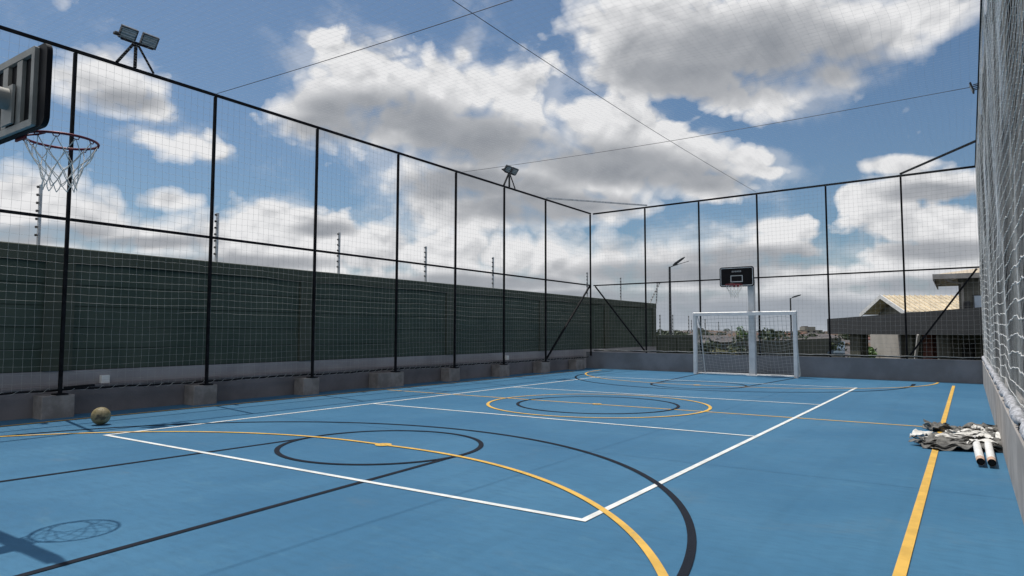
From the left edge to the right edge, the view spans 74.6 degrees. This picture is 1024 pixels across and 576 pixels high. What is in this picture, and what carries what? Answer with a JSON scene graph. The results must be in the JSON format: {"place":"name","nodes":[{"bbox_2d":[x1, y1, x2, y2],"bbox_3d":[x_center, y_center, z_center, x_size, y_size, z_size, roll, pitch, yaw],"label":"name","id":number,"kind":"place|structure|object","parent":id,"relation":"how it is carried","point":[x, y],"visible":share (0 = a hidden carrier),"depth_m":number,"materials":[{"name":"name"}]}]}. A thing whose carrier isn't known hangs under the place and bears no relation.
{"place":"outdoors","nodes":[
{"label":"outdoors","id":0,"kind":"place"},
{"bbox_2d":[0,0,985,331],"label":"sky","id":1,"kind":"structure","parent":0,"point":[774,257],"materials":[{"name":"blue"}]},
{"bbox_2d":[0,368,1023,575],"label":"court floor","id":2,"kind":"structure","parent":0,"point":[813,495],"depth_m":4.76,"materials":[{"name":"blue plastic"}]},
{"bbox_2d":[0,43,99,192],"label":"basketball goal","id":3,"kind":"object","parent":2,"relation":"on","point":[25,88],"visible":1,"depth_m":4.09,"materials":[{"name":"grey paint"}]},
{"bbox_2d":[32,394,74,419],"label":"concrete block","id":4,"kind":"structure","parent":2,"relation":"on","point":[47,406],"depth_m":8.32,"materials":[{"name":"grey concrete"}]},
{"bbox_2d":[91,407,110,424],"bbox_3d":[-4.748,1.478,7.769,0.202,0.202,0.202,-2,-5,34],"label":"football","id":5,"kind":"object","parent":2,"relation":"on","point":[100,415],"visible":1,"depth_m":7.70,"materials":[{"name":"beige leather"}]},
{"bbox_2d":[184,384,216,405],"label":"concrete block","id":6,"kind":"structure","parent":2,"relation":"on","point":[197,394],"depth_m":9.92,"materials":[{"name":"grey concrete"}]},
{"bbox_2d":[0,356,583,420],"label":"plinth","id":7,"kind":"structure","parent":2,"relation":"on","point":[16,406],"depth_m":10.60,"materials":[{"name":"paint"}]},
{"bbox_2d":[294,377,318,394],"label":"concrete block","id":8,"kind":"structure","parent":2,"relation":"on","point":[305,386],"depth_m":11.53,"materials":[{"name":"grey concrete"}]},
{"bbox_2d":[0,25,646,394],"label":"net fence","id":9,"kind":"object","parent":8,"relation":"on","point":[68,219],"visible":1,"depth_m":11.01,"materials":[{"name":"black metal"}]},
{"bbox_2d":[113,24,159,73],"bbox_3d":[-5.207,-3.312,9.322,0.158,0.526,0.560,-2,-5,34],"label":"floodlight","id":10,"kind":"object","parent":9,"relation":"on","point":[133,33],"visible":0.98,"depth_m":9.33,"materials":[{"name":"black metal"}]},
{"bbox_2d":[0,0,978,208],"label":"roof net","id":11,"kind":"object","parent":9,"relation":"on","point":[577,94],"visible":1,"depth_m":10.03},
{"bbox_2d":[502,164,518,188],"bbox_3d":[-0.041,-2.800,16.930,0.158,0.526,0.560,-2,-5,34],"label":"floodlight","id":12,"kind":"object","parent":9,"relation":"on","point":[511,170],"visible":0.88,"depth_m":16.93,"materials":[{"name":"black metal"}]},
{"bbox_2d":[369,372,403,387],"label":"concrete block","id":13,"kind":"structure","parent":2,"relation":"on","point":[385,379],"depth_m":13.05,"materials":[{"name":"grey concrete"}]},
{"bbox_2d":[0,374,793,575],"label":"black key lines","id":14,"kind":"object","parent":2,"relation":"on","point":[141,542],"visible":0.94,"depth_m":4.08,"materials":[{"name":"paint"}]},
{"bbox_2d":[441,368,459,381],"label":"concrete block","id":15,"kind":"structure","parent":2,"relation":"on","point":[450,374],"depth_m":14.73,"materials":[{"name":"grey concrete"}]},
{"bbox_2d":[3,371,915,575],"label":"black three point lines","id":16,"kind":"object","parent":2,"relation":"on","point":[686,565],"visible":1,"depth_m":4.51,"materials":[{"name":"paint"}]},
{"bbox_2d":[0,370,954,575],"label":"yellow court lines","id":17,"kind":"object","parent":2,"relation":"on","point":[903,560],"visible":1,"depth_m":4.58,"materials":[{"name":"paint"}]},
{"bbox_2d":[105,377,853,520],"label":"white court lines","id":18,"kind":"object","parent":2,"relation":"on","point":[609,507],"visible":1,"depth_m":5.56,"materials":[{"name":"paint"}]},
{"bbox_2d":[491,364,508,376],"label":"concrete block","id":19,"kind":"structure","parent":2,"relation":"on","point":[498,370],"depth_m":16.31,"materials":[{"name":"grey concrete"}]},
{"bbox_2d":[274,381,746,464],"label":"black circles","id":20,"kind":"object","parent":2,"relation":"on","point":[278,447],"visible":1,"depth_m":6.82,"materials":[{"name":"paint"}]},
{"bbox_2d":[533,362,549,372],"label":"concrete block","id":21,"kind":"structure","parent":2,"relation":"on","point":[541,367],"depth_m":17.88,"materials":[{"name":"grey concrete"}]},
{"bbox_2d":[569,359,584,369],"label":"concrete block","id":22,"kind":"structure","parent":2,"relation":"on","point":[576,364],"depth_m":19.48,"materials":[{"name":"grey concrete"}]},
{"bbox_2d":[396,390,921,426],"bbox_3d":[1.271,1.740,10.080,8.660,0.001,0.046,-2,-5,34],"label":"yellow halfway line","id":23,"kind":"object","parent":2,"relation":"on","point":[676,409],"visible":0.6,"depth_m":9.28,"materials":[{"name":"paint"}]},
{"bbox_2d":[720,266,756,375],"bbox_3d":[5.779,0.827,16.819,0.951,2.735,0.681,0,-4,-3],"label":"basketball goal","id":24,"kind":"object","parent":2,"relation":"on","point":[733,277],"visible":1,"depth_m":16.91,"materials":[{"name":"grey paint"}]},
{"bbox_2d":[693,311,800,377],"bbox_3d":[5.934,1.410,17.026,2.608,1.601,0.561,-3,-5,39],"label":"football goal","id":25,"kind":"object","parent":2,"relation":"on","point":[797,370],"visible":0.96,"depth_m":16.98,"materials":[{"name":"white paint"}]},
{"bbox_2d":[586,352,982,383],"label":"end wall","id":26,"kind":"structure","parent":2,"relation":"on","point":[944,370],"depth_m":16.33,"materials":[{"name":"paint"}]},
{"bbox_2d":[593,140,981,358],"bbox_3d":[6.477,-0.407,17.258,2.126,4.266,10.097,3,-5,-39],"label":"net fence","id":27,"kind":"object","parent":26,"relation":"on","point":[902,174],"visible":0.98,"depth_m":16.51,"materials":[{"name":"black metal"}]},
{"bbox_2d":[908,419,1002,452],"bbox_3d":[4.605,1.472,6.846,0.946,0.125,1.990,-2,-5,34],"label":"folded sports net","id":28,"kind":"object","parent":2,"relation":"on","point":[959,437],"visible":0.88,"depth_m":6.51,"materials":[{"name":"grey fabric"}]},
{"bbox_2d":[972,433,984,464],"bbox_3d":[4.232,1.443,6.119,0.062,0.062,1.723,-2,-4,33],"label":"white pole","id":29,"kind":"object","parent":2,"relation":"on","point":[979,455],"visible":0.84,"depth_m":5.67,"materials":[{"name":"plastic"}]},
{"bbox_2d":[984,438,995,466],"bbox_3d":[4.321,1.442,6.095,0.066,0.062,1.789,-2,-5,34],"label":"white pole","id":30,"kind":"object","parent":2,"relation":"on","point":[990,455],"visible":0.73,"depth_m":5.62,"materials":[{"name":"plastic"}]},
{"bbox_2d":[982,361,1023,523],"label":"side wall","id":31,"kind":"structure","parent":2,"relation":"on","point":[1012,443],"depth_m":4.97,"materials":[{"name":"paint"}]},
{"bbox_2d":[975,0,1023,440],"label":"net fence","id":32,"kind":"object","parent":31,"relation":"on","point":[988,212],"visible":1,"depth_m":5.66,"materials":[{"name":"grey fabric"}]},
{"bbox_2d":[969,82,979,93],"bbox_3d":[6.733,-2.917,9.784,0.138,0.135,0.180,-2,-5,34],"label":"floodlight","id":33,"kind":"object","parent":32,"relation":"attached to","point":[972,89],"visible":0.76,"depth_m":9.75,"materials":[{"name":"black metal"}]},
{"bbox_2d":[982,0,1023,395],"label":"side building","id":34,"kind":"structure","parent":0,"point":[1011,230],"depth_m":7.71,"materials":[{"name":"paint"}]},
{"bbox_2d":[1017,0,1020,36],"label":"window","id":35,"kind":"structure","parent":34,"relation":"in","point":[1017,0],"depth_m":5.40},
{"bbox_2d":[1021,83,1023,126],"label":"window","id":36,"kind":"structure","parent":34,"relation":"in","point":[1022,83],"depth_m":5.40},
{"bbox_3d":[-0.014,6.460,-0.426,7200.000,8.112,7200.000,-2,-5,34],"label":"ground","id":37,"kind":"structure","parent":0,"visible":0},
{"bbox_2d":[0,241,656,388],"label":"boundary wall","id":38,"kind":"structure","parent":37,"relation":"on","point":[20,321],"depth_m":11.04,"materials":[{"name":"green fabric"}]},
{"bbox_2d":[34,185,42,244],"bbox_3d":[-6.132,-0.942,8.715,0.060,0.800,0.078,-2,-5,34],"label":"electric fence post","id":39,"kind":"object","parent":38,"relation":"on","point":[39,202],"visible":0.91,"depth_m":8.71,"materials":[{"name":"grey metal"}]},
{"bbox_2d":[99,375,109,382],"bbox_3d":[-5.549,1.240,9.162,0.069,0.105,0.110,-2,-5,34],"label":"junction box","id":40,"kind":"object","parent":38,"relation":"attached to","point":[104,377],"visible":0.95,"depth_m":9.13,"materials":[{"name":"white plastic"}]},
{"bbox_2d":[214,213,218,261],"bbox_3d":[-4.735,-0.804,10.772,0.060,0.800,0.078,-2,-5,34],"label":"electric fence post","id":41,"kind":"object","parent":38,"relation":"on","point":[216,233],"visible":0.85,"depth_m":10.76,"materials":[{"name":"grey metal"}]},
{"bbox_2d":[337,232,340,272],"bbox_3d":[-3.316,-0.663,12.861,0.060,0.800,0.078,-2,-5,34],"label":"electric fence post","id":42,"kind":"object","parent":38,"relation":"on","point":[338,249],"visible":0.93,"depth_m":12.85,"materials":[{"name":"grey metal"}]},
{"bbox_2d":[424,246,426,281],"bbox_3d":[-1.919,-0.525,14.918,0.060,0.800,0.078,-2,-5,34],"label":"electric fence post","id":43,"kind":"object","parent":38,"relation":"on","point":[425,262],"visible":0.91,"depth_m":14.91,"materials":[{"name":"grey metal"}]},
{"bbox_2d":[492,257,493,287],"bbox_3d":[-0.483,-0.382,17.033,0.060,0.800,0.078,-2,-5,34],"label":"electric fence post","id":44,"kind":"object","parent":38,"relation":"on","point":[492,271],"visible":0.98,"depth_m":17.02,"materials":[{"name":"grey metal"}]},
{"bbox_2d":[620,278,621,299],"bbox_3d":[3.762,0.039,23.286,0.060,0.800,0.078,-2,-5,34],"label":"electric fence post","id":45,"kind":"object","parent":38,"relation":"on","point":[620,290],"visible":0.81,"depth_m":23.28,"materials":[{"name":"grey metal"}]},
{"bbox_2d":[656,335,692,353],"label":"boundary wall","id":46,"kind":"structure","parent":37,"relation":"on","point":[685,341],"depth_m":27.05,"materials":[{"name":"grey concrete"}]},
{"bbox_2d":[659,316,660,334],"bbox_3d":[5.728,1.548,26.026,0.060,1.029,0.078,-2,-5,34],"label":"electric fence post","id":47,"kind":"object","parent":46,"relation":"attached to","point":[660,324],"visible":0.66,"depth_m":26.03,"materials":[{"name":"white metal"}]},
{"bbox_2d":[663,330,687,334],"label":"tree","id":48,"kind":"object","parent":37,"relation":"on","point":[677,332],"visible":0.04,"depth_m":90.11,"materials":[{"name":"green plant"}]},
{"bbox_2d":[669,257,688,334],"bbox_3d":[7.914,2.845,31.746,1.020,8.679,0.261,0,-4,-6],"label":"street lamp","id":49,"kind":"object","parent":37,"relation":"on","point":[670,308],"visible":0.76,"depth_m":31.85,"materials":[{"name":"grey metal"}]},
{"bbox_2d":[690,339,721,353],"bbox_3d":[8.007,3.241,26.944,1.432,2.561,2.123,-10,-10,68],"label":"tree","id":50,"kind":"object","parent":37,"relation":"on","point":[708,347],"visible":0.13,"depth_m":26.80,"materials":[{"name":"green plant"}]},
{"bbox_2d":[699,335,728,339],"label":"house","id":51,"kind":"structure","parent":37,"relation":"on","point":[711,337],"depth_m":204.21,"materials":[{"name":"grey tile"}]},
{"bbox_2d":[715,338,735,339],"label":"house","id":52,"kind":"structure","parent":37,"relation":"on","point":[725,339],"depth_m":199.71,"materials":[{"name":"grey tile"}]},
{"bbox_2d":[711,346,740,354],"bbox_3d":[6.510,2.926,20.908,1.206,2.291,1.494,1,-4,-9],"label":"tree","id":53,"kind":"object","parent":37,"relation":"on","point":[723,350],"visible":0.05,"depth_m":20.55,"materials":[{"name":"green plant"}]},
{"bbox_2d":[727,342,748,354],"bbox_3d":[10.509,3.786,31.845,2.445,2.507,2.033,-1,-4,15],"label":"tree","id":54,"kind":"object","parent":37,"relation":"on","point":[737,347],"visible":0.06,"depth_m":31.94,"materials":[{"name":"green plant"}]},
{"bbox_2d":[731,333,748,341],"bbox_3d":[12.938,4.196,38.219,2.064,3.290,1.866,-2,-5,34],"label":"tree","id":55,"kind":"object","parent":37,"relation":"on","point":[739,338],"visible":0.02,"depth_m":37.90,"materials":[{"name":"green plant"}]},
{"bbox_2d":[736,326,748,340],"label":"tree","id":56,"kind":"object","parent":37,"relation":"on","point":[742,331],"visible":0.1,"depth_m":47.83,"materials":[{"name":"green plant"}]},
{"bbox_2d":[761,333,774,340],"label":"tree","id":57,"kind":"object","parent":37,"relation":"on","point":[766,338],"visible":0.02,"depth_m":60.38,"materials":[{"name":"green plant"}]},
{"bbox_2d":[758,327,781,336],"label":"tree","id":58,"kind":"object","parent":37,"relation":"on","point":[771,330],"visible":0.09,"depth_m":169.90,"materials":[{"name":"green plant"}]},
{"bbox_2d":[757,332,788,339],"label":"tree","id":59,"kind":"object","parent":37,"relation":"on","point":[776,336],"visible":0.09,"depth_m":111.31,"materials":[{"name":"green plant"}]},
{"bbox_2d":[708,338,840,356],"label":"garden wall","id":60,"kind":"structure","parent":37,"relation":"on","point":[806,348],"depth_m":44.89,"materials":[{"name":"grey paint"}]},
{"bbox_2d":[790,295,799,339],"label":"street lamp","id":61,"kind":"object","parent":37,"relation":"on","point":[791,317],"visible":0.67,"depth_m":51.85,"materials":[{"name":"grey metal"}]},
{"bbox_2d":[798,326,822,332],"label":"apartment block","id":62,"kind":"structure","parent":37,"relation":"on","point":[811,330],"depth_m":420.07,"materials":[{"name":"grey concrete"}]},
{"bbox_2d":[810,335,835,336],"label":"house","id":63,"kind":"structure","parent":37,"relation":"on","point":[825,336],"depth_m":232.31,"materials":[{"name":"grey tile"}]},
{"bbox_2d":[808,337,842,339],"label":"house","id":64,"kind":"structure","parent":37,"relation":"on","point":[820,337],"depth_m":189.83,"materials":[{"name":"grey tile"}]},
{"bbox_2d":[827,341,844,356],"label":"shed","id":65,"kind":"structure","parent":37,"relation":"on","point":[838,352],"depth_m":56.48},
{"bbox_2d":[831,339,848,356],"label":"tree","id":66,"kind":"object","parent":37,"relation":"on","point":[839,344],"visible":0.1,"depth_m":57.22,"materials":[{"name":"green plant"}]},
{"bbox_2d":[835,334,849,339],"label":"tree","id":67,"kind":"object","parent":37,"relation":"on","point":[845,336],"visible":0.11,"depth_m":178.91,"materials":[{"name":"green plant"}]},
{"bbox_2d":[845,346,849,356],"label":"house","id":68,"kind":"structure","parent":37,"relation":"on","point":[848,349],"depth_m":99.69,"materials":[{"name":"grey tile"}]},
{"bbox_2d":[869,347,875,357],"bbox_3d":[17.976,4.209,33.972,1.143,2.500,0.948,3,-5,-33],"label":"tree","id":69,"kind":"object","parent":37,"relation":"on","point":[873,352],"visible":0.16,"depth_m":33.78,"materials":[{"name":"green plant"}]},
{"bbox_2d":[870,334,905,358],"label":"cream wall","id":70,"kind":"structure","parent":37,"relation":"on","point":[881,344],"depth_m":32.10,"materials":[{"name":"paint"}]},
{"bbox_2d":[827,307,983,359],"bbox_3d":[15.396,3.724,22.343,5.165,5.720,16.326,-1,-4,11],"label":"carport","id":71,"kind":"object","parent":37,"relation":"on","point":[919,329],"visible":0.36,"depth_m":21.29,"materials":[{"name":"black paint"}]},
{"bbox_2d":[962,344,975,359],"bbox_3d":[14.089,4.087,20.585,0.120,4.760,0.714,-1,-4,11],"label":"doorway","id":72,"kind":"structure","parent":71,"relation":"in","point":[971,352],"depth_m":20.65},
{"bbox_2d":[859,294,958,345],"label":"gabled house","id":73,"kind":"structure","parent":37,"relation":"on","point":[880,301],"depth_m":40.82,"materials":[{"name":"white paint"}]},
{"bbox_2d":[932,268,981,308],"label":"tall house","id":74,"kind":"structure","parent":37,"relation":"on","point":[970,290],"depth_m":24.81,"materials":[{"name":"paint"}]}
]}

